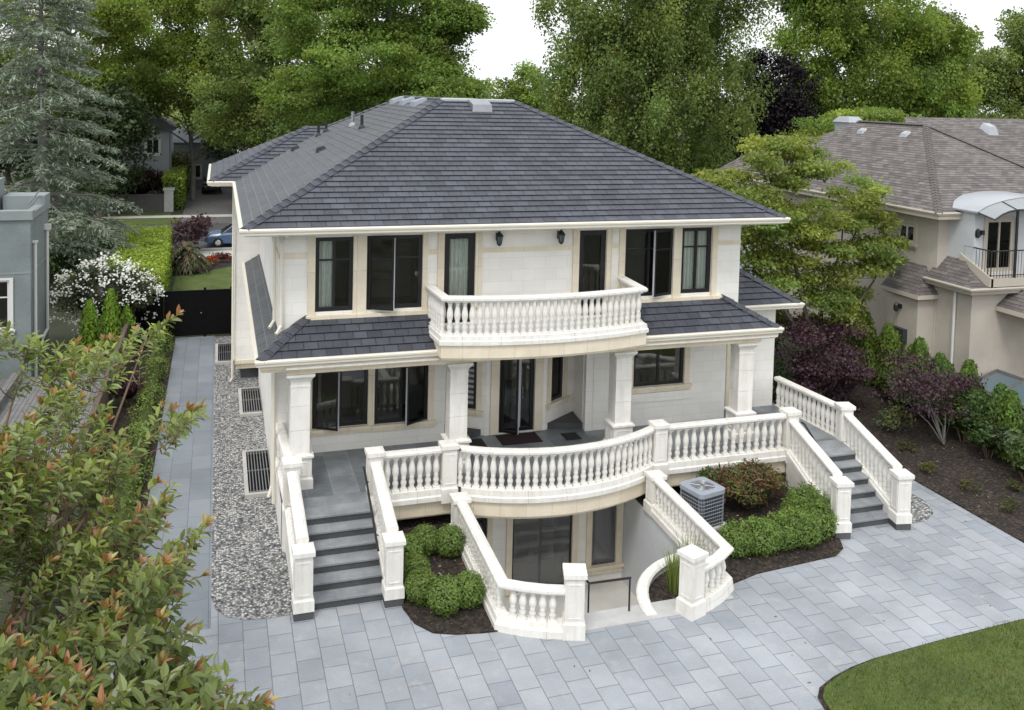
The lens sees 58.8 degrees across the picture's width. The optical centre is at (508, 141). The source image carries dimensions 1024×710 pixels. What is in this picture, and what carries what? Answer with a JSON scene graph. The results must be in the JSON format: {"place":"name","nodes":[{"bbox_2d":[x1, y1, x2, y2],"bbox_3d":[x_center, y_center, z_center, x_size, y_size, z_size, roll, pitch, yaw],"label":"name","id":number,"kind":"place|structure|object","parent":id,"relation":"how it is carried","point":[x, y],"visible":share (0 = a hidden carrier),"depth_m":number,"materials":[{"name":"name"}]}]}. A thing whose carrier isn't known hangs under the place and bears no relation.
{"place":"outdoors","nodes":[
{"label":"outdoors","id":0,"kind":"place"},
{"bbox_2d":[0,177,50,378],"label":"neighbour house","id":1,"kind":"structure","parent":0,"point":[25,227],"depth_m":31.11,"materials":[{"name":"grey paint"}]},
{"bbox_2d":[0,278,15,334],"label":"window","id":2,"kind":"structure","parent":1,"relation":"in","point":[6,284],"depth_m":30.94,"materials":[{"name":"white glass"}]},
{"bbox_2d":[50,223,231,249],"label":"road","id":3,"kind":"structure","parent":0,"point":[219,226],"depth_m":64.89,"materials":[{"name":"grey asphalt"}]},
{"bbox_2d":[204,223,231,247],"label":"parked car","id":4,"kind":"object","parent":3,"relation":"on","point":[218,238],"visible":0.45,"depth_m":58.52,"materials":[{"name":"blue metal"}]},
{"bbox_2d":[108,250,231,257],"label":"pavement","id":5,"kind":"structure","parent":0,"point":[205,253],"depth_m":56.88,"materials":[{"name":"concrete"}]},
{"bbox_2d":[138,336,214,635],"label":"side path","id":6,"kind":"structure","parent":0,"point":[188,465],"depth_m":24.75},
{"bbox_2d":[161,286,231,336],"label":"gate","id":7,"kind":"structure","parent":6,"relation":"on","point":[207,312],"depth_m":37.77,"materials":[{"name":"black metal"}]},
{"bbox_2d":[171,257,231,274],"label":"flower bed soil","id":8,"kind":"structure","parent":0,"point":[223,263],"depth_m":52.72,"materials":[{"name":"brown soil"}]},
{"bbox_2d":[171,241,211,276],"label":"palm plant","id":9,"kind":"object","parent":8,"relation":"on","point":[187,253],"visible":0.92,"depth_m":50.19,"materials":[{"name":"green plant"}]},
{"bbox_2d":[170,211,217,246],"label":"purple maple","id":10,"kind":"object","parent":8,"relation":"on","point":[192,231],"visible":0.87,"depth_m":56.40,"materials":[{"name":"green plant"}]},
{"bbox_2d":[172,266,231,336],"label":"front lawn","id":11,"kind":"structure","parent":0,"point":[220,278],"depth_m":48.58,"materials":[{"name":"green plant"}]},
{"bbox_2d":[181,188,231,223],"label":"driveway","id":12,"kind":"structure","parent":0,"point":[212,202],"depth_m":79.10,"materials":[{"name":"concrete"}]},
{"bbox_2d":[0,91,839,644],"bbox_3d":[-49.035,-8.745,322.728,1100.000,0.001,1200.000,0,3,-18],"label":"ground","id":13,"kind":"structure","parent":0,"point":[62,331],"depth_m":37.16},
{"bbox_2d":[0,93,58,190],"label":"understorey tree","id":14,"kind":"object","parent":13,"relation":"on","point":[8,167],"visible":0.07,"depth_m":77.57,"materials":[{"name":"green plant"}]},
{"bbox_2d":[0,372,103,474],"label":"deck","id":15,"kind":"structure","parent":13,"relation":"on","point":[20,404],"depth_m":28.58,"materials":[{"name":"grey wood"}]},
{"bbox_2d":[0,0,142,290],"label":"cedar tree","id":16,"kind":"object","parent":13,"relation":"on","point":[20,125],"visible":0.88,"depth_m":44.30,"materials":[{"name":"green plant"}]},
{"bbox_2d":[19,310,133,633],"bbox_3d":[-12.123,8.089,26.850,0.220,1.300,21.232,0,3,-18],"label":"fence","id":17,"kind":"object","parent":13,"relation":"on","point":[104,397],"visible":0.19,"depth_m":25.74,"materials":[{"name":"brown wood"}]},
{"bbox_2d":[50,238,112,281],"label":"conifer hedge","id":18,"kind":"object","parent":13,"relation":"on","point":[62,259],"visible":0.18,"depth_m":47.63,"materials":[{"name":"green plant"}]},
{"bbox_2d":[0,0,163,186],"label":"maple tree","id":19,"kind":"object","parent":13,"relation":"on","point":[117,19],"visible":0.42,"depth_m":70.60,"materials":[{"name":"green plant"}]},
{"bbox_2d":[76,298,103,363],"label":"cedar shrub","id":20,"kind":"object","parent":13,"relation":"on","point":[89,328],"visible":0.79,"depth_m":33.66,"materials":[{"name":"green plant"}]},
{"bbox_2d":[48,73,161,216],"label":"understorey tree","id":21,"kind":"object","parent":13,"relation":"on","point":[131,124],"visible":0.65,"depth_m":69.16,"materials":[{"name":"green plant"}]},
{"bbox_2d":[49,251,166,343],"bbox_3d":[-15.900,6.234,35.883,4.603,3.885,3.102,0,3,-18],"label":"dogwood shrub","id":22,"kind":"object","parent":13,"relation":"on","point":[98,283],"visible":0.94,"depth_m":35.37,"materials":[{"name":"white plant"}]},
{"bbox_2d":[98,288,123,357],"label":"cedar shrub","id":23,"kind":"object","parent":13,"relation":"on","point":[110,322],"visible":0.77,"depth_m":34.24,"materials":[{"name":"green plant"}]},
{"bbox_2d":[50,187,174,213],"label":"garden wall","id":24,"kind":"structure","parent":13,"relation":"on","point":[164,202],"depth_m":73.88,"materials":[{"name":"concrete"}]},
{"bbox_2d":[50,212,179,224],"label":"verge","id":25,"kind":"structure","parent":13,"relation":"on","point":[149,221],"depth_m":70.06,"materials":[{"name":"green plant"}]},
{"bbox_2d":[0,0,72,141],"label":"ash tree","id":26,"kind":"object","parent":25,"relation":"on","point":[2,58],"visible":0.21,"depth_m":65.16,"materials":[{"name":"green plant"}]},
{"bbox_2d":[56,338,175,628],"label":"path border soil","id":27,"kind":"structure","parent":13,"relation":"on","point":[121,421],"depth_m":27.88,"materials":[{"name":"brown soil"}]},
{"bbox_2d":[110,367,145,406],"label":"barberry shrub","id":28,"kind":"object","parent":27,"relation":"on","point":[132,391],"visible":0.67,"depth_m":29.29,"materials":[{"name":"purple plant"}]},
{"bbox_2d":[88,326,175,615],"bbox_3d":[-10.996,8.398,27.455,1.229,1.078,20.776,0,3,-18],"label":"box edging","id":29,"kind":"object","parent":27,"relation":"on","point":[150,391],"visible":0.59,"depth_m":27.25,"materials":[{"name":"green plant"}]},
{"bbox_2d":[71,96,176,194],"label":"house","id":30,"kind":"structure","parent":13,"relation":"on","point":[163,146],"depth_m":79.03,"materials":[{"name":"grey"}]},
{"bbox_2d":[89,164,166,194],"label":"smoke bush","id":31,"kind":"object","parent":13,"relation":"on","point":[149,185],"visible":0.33,"depth_m":76.48,"materials":[{"name":"purple plant"}]},
{"bbox_2d":[105,223,173,293],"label":"privet hedge","id":32,"kind":"object","parent":13,"relation":"on","point":[154,251],"visible":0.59,"depth_m":44.67,"materials":[{"name":"green plant"}]},
{"bbox_2d":[120,293,160,338],"bbox_3d":[-15.117,7.102,37.062,1.788,1.980,0.090,0,3,-18],"label":"fence","id":33,"kind":"object","parent":13,"relation":"on","point":[149,316],"visible":0.16,"depth_m":37.18,"materials":[{"name":"black metal"}]},
{"bbox_2d":[0,305,281,709],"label":"photinia tree","id":34,"kind":"object","parent":13,"relation":"on","point":[69,667],"visible":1,"depth_m":10.60,"materials":[{"name":"green plant"}]},
{"bbox_2d":[160,165,189,209],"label":"privet hedge","id":35,"kind":"object","parent":13,"relation":"on","point":[177,177],"visible":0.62,"depth_m":76.01,"materials":[{"name":"green plant"}]},
{"bbox_2d":[71,0,298,199],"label":"chestnut tree","id":36,"kind":"object","parent":13,"relation":"on","point":[167,48],"visible":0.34,"depth_m":79.18,"materials":[{"name":"green plant"}]},
{"bbox_2d":[173,124,236,187],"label":"house","id":37,"kind":"structure","parent":13,"relation":"on","point":[202,164],"depth_m":91.53,"materials":[{"name":"grey"}]},
{"bbox_2d":[211,336,291,619],"bbox_3d":[-8.237,8.766,27.980,1.600,0.001,21.260,0,3,-18],"label":"gravel strip","id":38,"kind":"object","parent":13,"relation":"on","point":[249,559],"visible":0.78,"depth_m":21.58,"materials":[{"name":"grey gravel"}]},
{"bbox_2d":[238,387,262,416],"bbox_3d":[-8.564,8.592,30.104,0.708,0.145,2.600,0,3,-18],"label":"window well","id":39,"kind":"object","parent":38,"relation":"on","point":[250,402],"depth_m":29.99,"materials":[{"name":"concrete"}]},
{"bbox_2d":[242,448,271,498],"bbox_3d":[-6.812,8.944,24.613,0.708,0.145,2.950,0,3,-18],"label":"window well","id":40,"kind":"object","parent":38,"relation":"on","point":[256,469],"depth_m":24.54,"materials":[{"name":"concrete"}]},
{"bbox_2d":[182,0,357,150],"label":"oak tree","id":41,"kind":"object","parent":13,"relation":"on","point":[214,97],"visible":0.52,"depth_m":70.11,"materials":[{"name":"green plant"}]},
{"bbox_2d":[243,0,496,130],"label":"beech tree","id":42,"kind":"object","parent":13,"relation":"on","point":[408,64],"visible":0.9,"depth_m":59.15,"materials":[{"name":"green plant"}]},
{"bbox_2d":[480,59,562,112],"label":"lime tree","id":43,"kind":"object","parent":13,"relation":"on","point":[516,90],"visible":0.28,"depth_m":125.99,"materials":[{"name":"green plant"}]},
{"bbox_2d":[207,95,836,596],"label":"house","id":44,"kind":"structure","parent":13,"relation":"on","point":[353,233],"depth_m":24.33,"materials":[{"name":"paint"}]},
{"bbox_2d":[315,237,352,311],"bbox_3d":[-4.495,3.203,22.986,0.960,1.880,1.390,0,3,-18],"label":"window","id":45,"kind":"structure","parent":44,"relation":"in","point":[334,255],"depth_m":22.42,"materials":[{"name":"black glass"}]},
{"bbox_2d":[310,369,371,436],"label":"window","id":46,"kind":"structure","parent":44,"relation":"in","point":[339,398],"depth_m":24.35,"materials":[{"name":"black glass"}]},
{"bbox_2d":[366,234,422,310],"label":"window","id":47,"kind":"structure","parent":44,"relation":"in","point":[394,262],"depth_m":24.03,"materials":[{"name":"black glass"}]},
{"bbox_2d":[371,365,435,431],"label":"window","id":48,"kind":"structure","parent":44,"relation":"in","point":[398,394],"depth_m":24.27,"materials":[{"name":"black glass"}]},
{"bbox_2d":[444,233,474,322],"bbox_3d":[-1.481,3.443,23.963,0.860,2.360,1.390,0,3,-18],"label":"balcony door","id":49,"kind":"structure","parent":44,"relation":"in","point":[459,260],"depth_m":23.40,"materials":[{"name":"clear glass"}]},
{"bbox_2d":[467,361,482,416],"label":"window","id":50,"kind":"structure","parent":44,"relation":"in","point":[475,372],"depth_m":24.99,"materials":[{"name":"black glass"}]},
{"bbox_2d":[490,358,543,434],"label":"front door","id":51,"kind":"structure","parent":44,"relation":"in","point":[510,413],"depth_m":25.32,"materials":[{"name":"black glass"}]},
{"bbox_2d":[496,432,542,445],"bbox_3d":[0.288,8.094,24.804,1.140,0.023,0.690,0,3,-18],"label":"door mat","id":52,"kind":"object","parent":44,"relation":"on","point":[520,438],"depth_m":24.76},
{"bbox_2d":[425,276,648,345],"bbox_3d":[0.803,4.249,22.960,5.670,1.155,1.958,0,3,-18],"label":"balustrade","id":53,"kind":"object","parent":44,"relation":"on","point":[627,308],"visible":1,"depth_m":22.10,"materials":[{"name":"white stone"}]},
{"bbox_2d":[509,356,569,410],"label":"window","id":54,"kind":"structure","parent":44,"relation":"in","point":[555,376],"depth_m":26.06,"materials":[{"name":"black glass"}]},
{"bbox_2d":[505,514,578,595],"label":"basement door","id":55,"kind":"structure","parent":44,"relation":"in","point":[537,549],"depth_m":24.78,"materials":[{"name":"black glass"}]},
{"bbox_2d":[364,406,801,506],"bbox_3d":[2.358,7.954,22.731,11.770,1.420,1.169,0,3,-18],"label":"balustrade","id":56,"kind":"object","parent":44,"relation":"on","point":[654,448],"visible":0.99,"depth_m":22.03,"materials":[{"name":"white stone"}]},
{"bbox_2d":[578,230,605,315],"bbox_3d":[2.020,3.471,25.082,0.830,2.350,1.390,0,3,-18],"label":"balcony door","id":57,"kind":"structure","parent":44,"relation":"in","point":[592,254],"depth_m":25.09,"materials":[{"name":"black glass"}]},
{"bbox_2d":[585,503,623,573],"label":"basement window","id":58,"kind":"structure","parent":44,"relation":"in","point":[601,546],"depth_m":24.30,"materials":[{"name":"black glass"}]},
{"bbox_2d":[625,228,672,296],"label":"window","id":59,"kind":"structure","parent":44,"relation":"in","point":[648,253],"depth_m":25.04,"materials":[{"name":"black glass"}]},
{"bbox_2d":[631,347,691,393],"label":"window","id":60,"kind":"structure","parent":44,"relation":"in","point":[657,367],"depth_m":26.68,"materials":[{"name":"black glass"}]},
{"bbox_2d":[680,227,711,292],"bbox_3d":[5.191,3.293,25.442,0.950,1.840,0.174,0,3,-18],"label":"window","id":61,"kind":"structure","parent":44,"relation":"in","point":[696,242],"depth_m":25.47,"materials":[{"name":"black glass"}]},
{"bbox_2d":[502,499,733,630],"bbox_3d":[1.632,10.754,20.918,5.230,2.720,5.720,0,3,-18],"label":"basement stairwell","id":62,"kind":"object","parent":13,"relation":"in","point":[645,536],"visible":0.23,"depth_m":23.14,"materials":[{"name":"concrete"}]},
{"bbox_2d":[636,553,679,615],"bbox_3d":[3.454,10.700,19.730,2.137,2.450,2.137,0,3,-18],"label":"planter","id":63,"kind":"object","parent":62,"relation":"on","point":[651,586],"visible":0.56,"depth_m":19.55,"materials":[{"name":"white stone"}]},
{"bbox_2d":[529,0,780,174],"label":"hornbeam tree","id":64,"kind":"object","parent":13,"relation":"on","point":[650,51],"visible":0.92,"depth_m":56.47,"materials":[{"name":"green plant"}]},
{"bbox_2d":[702,45,824,168],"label":"copper beech tree","id":65,"kind":"object","parent":13,"relation":"on","point":[786,108],"visible":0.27,"depth_m":64.31,"materials":[{"name":"purple plant"}]},
{"bbox_2d":[773,105,923,136],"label":"dogwood tree","id":66,"kind":"object","parent":13,"relation":"on","point":[826,125],"visible":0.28,"depth_m":53.47,"materials":[{"name":"green plant"}]},
{"bbox_2d":[757,0,988,135],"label":"hornbeam tree","id":67,"kind":"object","parent":13,"relation":"on","point":[920,69],"visible":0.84,"depth_m":66.94,"materials":[{"name":"green plant"}]},
{"bbox_2d":[772,372,1023,542],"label":"border soil","id":68,"kind":"structure","parent":13,"relation":"on","point":[923,437],"depth_m":26.42,"materials":[{"name":"brown soil"}]},
{"bbox_2d":[691,129,911,381],"bbox_3d":[10.576,4.347,32.330,9.170,9.500,4.086,0,3,-18],"label":"japanese maple","id":69,"kind":"object","parent":68,"relation":"on","point":[841,298],"visible":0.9,"depth_m":31.66,"materials":[{"name":"green plant"}]},
{"bbox_2d":[773,311,879,417],"bbox_3d":[10.705,7.702,30.881,4.033,3.378,3.962,0,3,-18],"label":"purple maple","id":70,"kind":"object","parent":68,"relation":"on","point":[818,370],"visible":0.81,"depth_m":30.46,"materials":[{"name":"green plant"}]},
{"bbox_2d":[856,328,878,385],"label":"cedar shrub","id":71,"kind":"object","parent":68,"relation":"on","point":[866,343],"visible":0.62,"depth_m":33.28,"materials":[{"name":"green plant"}]},
{"bbox_2d":[875,330,905,398],"bbox_3d":[13.597,7.885,32.155,1.137,2.473,1.229,0,3,-18],"label":"cedar shrub","id":72,"kind":"object","parent":68,"relation":"on","point":[894,341],"visible":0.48,"depth_m":31.99,"materials":[{"name":"green plant"}]},
{"bbox_2d":[873,403,916,431],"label":"euonymus shrub","id":73,"kind":"object","parent":68,"relation":"on","point":[889,415],"visible":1,"depth_m":28.79,"materials":[{"name":"green plant"}]},
{"bbox_2d":[884,362,929,418],"bbox_3d":[13.289,8.176,30.042,1.710,2.089,1.737,4,4,40],"label":"bay shrub","id":74,"kind":"object","parent":68,"relation":"on","point":[905,403],"visible":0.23,"depth_m":29.82,"materials":[{"name":"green plant"}]},
{"bbox_2d":[901,336,932,411],"bbox_3d":[13.884,7.889,30.761,1.198,2.636,1.296,0,3,-18],"label":"cedar shrub","id":75,"kind":"object","parent":68,"relation":"on","point":[920,346],"visible":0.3,"depth_m":30.60,"materials":[{"name":"green plant"}]},
{"bbox_2d":[868,346,988,444],"bbox_3d":[12.935,7.890,27.998,3.487,2.629,3.271,3,3,22],"label":"purple maple","id":76,"kind":"object","parent":68,"relation":"on","point":[960,382],"visible":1,"depth_m":27.84,"materials":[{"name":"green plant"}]},
{"bbox_2d":[937,384,988,442],"bbox_3d":[14.069,8.384,28.105,1.380,1.926,1.595,2,3,14],"label":"bay shrub","id":77,"kind":"object","parent":68,"relation":"on","point":[967,404],"visible":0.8,"depth_m":27.83,"materials":[{"name":"green plant"}]},
{"bbox_2d":[959,412,1014,458],"bbox_3d":[14.212,8.702,26.799,1.518,1.446,1.365,0,3,-18],"label":"bay shrub","id":78,"kind":"object","parent":68,"relation":"on","point":[986,428],"visible":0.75,"depth_m":26.61,"materials":[{"name":"green plant"}]},
{"bbox_2d":[981,382,1008,422],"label":"cedar shrub","id":79,"kind":"object","parent":68,"relation":"on","point":[1000,389],"visible":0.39,"depth_m":27.40,"materials":[{"name":"green plant"}]},
{"bbox_2d":[990,389,1023,460],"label":"cedar shrub","id":80,"kind":"object","parent":68,"relation":"on","point":[1009,411],"visible":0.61,"depth_m":26.58,"materials":[{"name":"green plant"}]},
{"bbox_2d":[1003,434,1023,481],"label":"bay shrub","id":81,"kind":"object","parent":68,"relation":"on","point":[1017,458],"visible":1,"depth_m":25.09,"materials":[{"name":"green plant"}]},
{"bbox_2d":[931,6,1023,118],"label":"elm tree","id":82,"kind":"object","parent":13,"relation":"on","point":[996,69],"visible":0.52,"depth_m":74.13,"materials":[{"name":"green plant"}]},
{"bbox_2d":[0,0,1023,115],"label":"sky","id":83,"kind":"structure","parent":0,"point":[514,38],"materials":[{"name":"white"}]},
{"bbox_2d":[110,400,1023,709],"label":"paved driveway","id":84,"kind":"structure","parent":0,"point":[932,572],"depth_m":17.38,"materials":[{"name":"grey stone"}]},
{"bbox_2d":[275,422,315,621],"bbox_3d":[-4.930,8.234,20.630,0.455,2.060,5.892,0,3,-19],"label":"balustrade","id":85,"kind":"object","parent":84,"relation":"on","point":[298,548],"visible":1,"depth_m":19.25,"materials":[{"name":"stone"}]},
{"bbox_2d":[303,492,382,609],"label":"staircase","id":86,"kind":"structure","parent":84,"relation":"on","point":[346,567],"depth_m":19.48,"materials":[{"name":"stone"}]},
{"bbox_2d":[370,461,405,607],"bbox_3d":[-2.722,8.440,19.767,0.445,1.855,2.894,0,3,-18],"label":"balustrade","id":87,"kind":"object","parent":84,"relation":"on","point":[391,540],"visible":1,"depth_m":18.65,"materials":[{"name":"stone"}]},
{"bbox_2d":[397,514,497,634],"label":"garden bed soil","id":88,"kind":"structure","parent":84,"relation":"on","point":[476,620],"depth_m":18.32,"materials":[{"name":"brown soil"}]},
{"bbox_2d":[403,550,430,581],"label":"box bush","id":89,"kind":"object","parent":88,"relation":"on","point":[412,561],"visible":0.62,"depth_m":19.21,"materials":[{"name":"green plant"}]},
{"bbox_2d":[403,567,437,606],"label":"box bush","id":90,"kind":"object","parent":88,"relation":"on","point":[417,583],"visible":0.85,"depth_m":18.43,"materials":[{"name":"green plant"}]},
{"bbox_2d":[410,523,439,556],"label":"box bush","id":91,"kind":"object","parent":88,"relation":"on","point":[425,533],"visible":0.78,"depth_m":20.37,"materials":[{"name":"green plant"}]},
{"bbox_2d":[426,573,465,616],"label":"box bush","id":92,"kind":"object","parent":88,"relation":"on","point":[443,595],"visible":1,"depth_m":18.07,"materials":[{"name":"green plant"}]},
{"bbox_2d":[435,522,465,557],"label":"box bush","id":93,"kind":"object","parent":88,"relation":"on","point":[449,538],"visible":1,"depth_m":20.33,"materials":[{"name":"green plant"}]},
{"bbox_2d":[455,569,486,609],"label":"box bush","id":94,"kind":"object","parent":88,"relation":"on","point":[473,588],"visible":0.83,"depth_m":18.37,"materials":[{"name":"green plant"}]},
{"bbox_2d":[449,491,587,640],"bbox_3d":[0.075,8.787,19.488,1.734,1.330,4.786,0,3,-18],"label":"balustrade","id":95,"kind":"object","parent":84,"relation":"on","point":[477,554],"visible":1,"depth_m":17.68,"materials":[{"name":"white stone"}]},
{"bbox_2d":[643,469,733,621],"bbox_3d":[4.129,8.820,20.671,1.423,1.330,5.058,1,3,0],"label":"balustrade","id":96,"kind":"object","parent":84,"relation":"on","point":[705,582],"visible":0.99,"depth_m":19.33,"materials":[{"name":"white stone"}]},
{"bbox_2d":[635,483,842,583],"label":"planting bed soil","id":97,"kind":"structure","parent":84,"relation":"on","point":[739,568],"depth_m":21.04,"materials":[{"name":"brown soil"}]},
{"bbox_2d":[680,477,726,530],"bbox_3d":[4.747,8.895,22.329,0.940,0.965,0.940,-1,4,-32],"label":"air conditioner","id":98,"kind":"object","parent":97,"relation":"on","point":[703,497],"visible":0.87,"depth_m":22.07,"materials":[{"name":"metal"}]},
{"bbox_2d":[708,457,788,508],"bbox_3d":[6.116,8.753,23.348,2.283,1.283,1.707,-1,4,-38],"label":"pieris bush","id":99,"kind":"object","parent":97,"relation":"on","point":[755,483],"visible":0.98,"depth_m":22.89,"materials":[{"name":"green plant"}]},
{"bbox_2d":[718,481,839,557],"bbox_3d":[6.631,9.028,21.568,3.964,1.067,1.811,-1,4,-42],"label":"box hedge","id":100,"kind":"object","parent":97,"relation":"on","point":[804,516],"visible":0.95,"depth_m":21.05,"materials":[{"name":"green plant"}]},
{"bbox_2d":[786,419,853,538],"bbox_3d":[7.855,8.509,23.149,0.430,1.855,2.934,1,3,-7],"label":"balustrade","id":101,"kind":"object","parent":84,"relation":"on","point":[809,459],"visible":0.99,"depth_m":22.96,"materials":[{"name":"stone"}]},
{"bbox_2d":[774,376,914,529],"bbox_3d":[9.220,8.324,25.209,0.831,2.060,6.093,1,3,-13],"label":"balustrade","id":102,"kind":"object","parent":84,"relation":"on","point":[890,479],"visible":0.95,"depth_m":24.19,"materials":[{"name":"stone"}]},
{"bbox_2d":[817,439,888,528],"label":"staircase","id":103,"kind":"structure","parent":84,"relation":"on","point":[866,507],"depth_m":23.35,"materials":[{"name":"stone"}]},
{"bbox_2d":[818,619,1020,709],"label":"lawn edge soil","id":104,"kind":"structure","parent":84,"relation":"on","point":[820,698],"depth_m":16.57,"materials":[{"name":"brown soil"}]},
{"bbox_2d":[823,619,1023,709],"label":"lawn","id":105,"kind":"structure","parent":104,"relation":"on","point":[949,696],"depth_m":16.53,"materials":[{"name":"green plant"}]},
{"bbox_2d":[910,494,933,522],"bbox_3d":[10.241,9.451,23.854,1.500,0.001,2.200,0,3,-18],"label":"gravel patch","id":106,"kind":"object","parent":84,"relation":"on","point":[921,510],"visible":0.38,"depth_m":23.40,"materials":[{"name":"grey gravel"}]},
{"bbox_2d":[655,543,679,594],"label":"ornamental grass","id":107,"kind":"object","parent":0,"point":[672,576],"depth_m":19.51,"materials":[{"name":"green plant"}]},
{"bbox_2d":[717,116,1023,377],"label":"neighbour house","id":108,"kind":"structure","parent":0,"point":[953,290],"depth_m":33.16,"materials":[{"name":"beige paint"}]},
{"bbox_2d":[982,216,1015,271],"bbox_3d":[17.214,3.587,31.886,1.500,1.960,0.160,0,3,-18],"label":"french door","id":109,"kind":"structure","parent":108,"relation":"in","point":[999,234],"depth_m":31.92,"materials":[{"name":"paint"}]},
{"bbox_2d":[979,369,1023,429],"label":"glazed roof","id":110,"kind":"structure","parent":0,"point":[1009,380],"depth_m":30.59,"materials":[{"name":"blue"}]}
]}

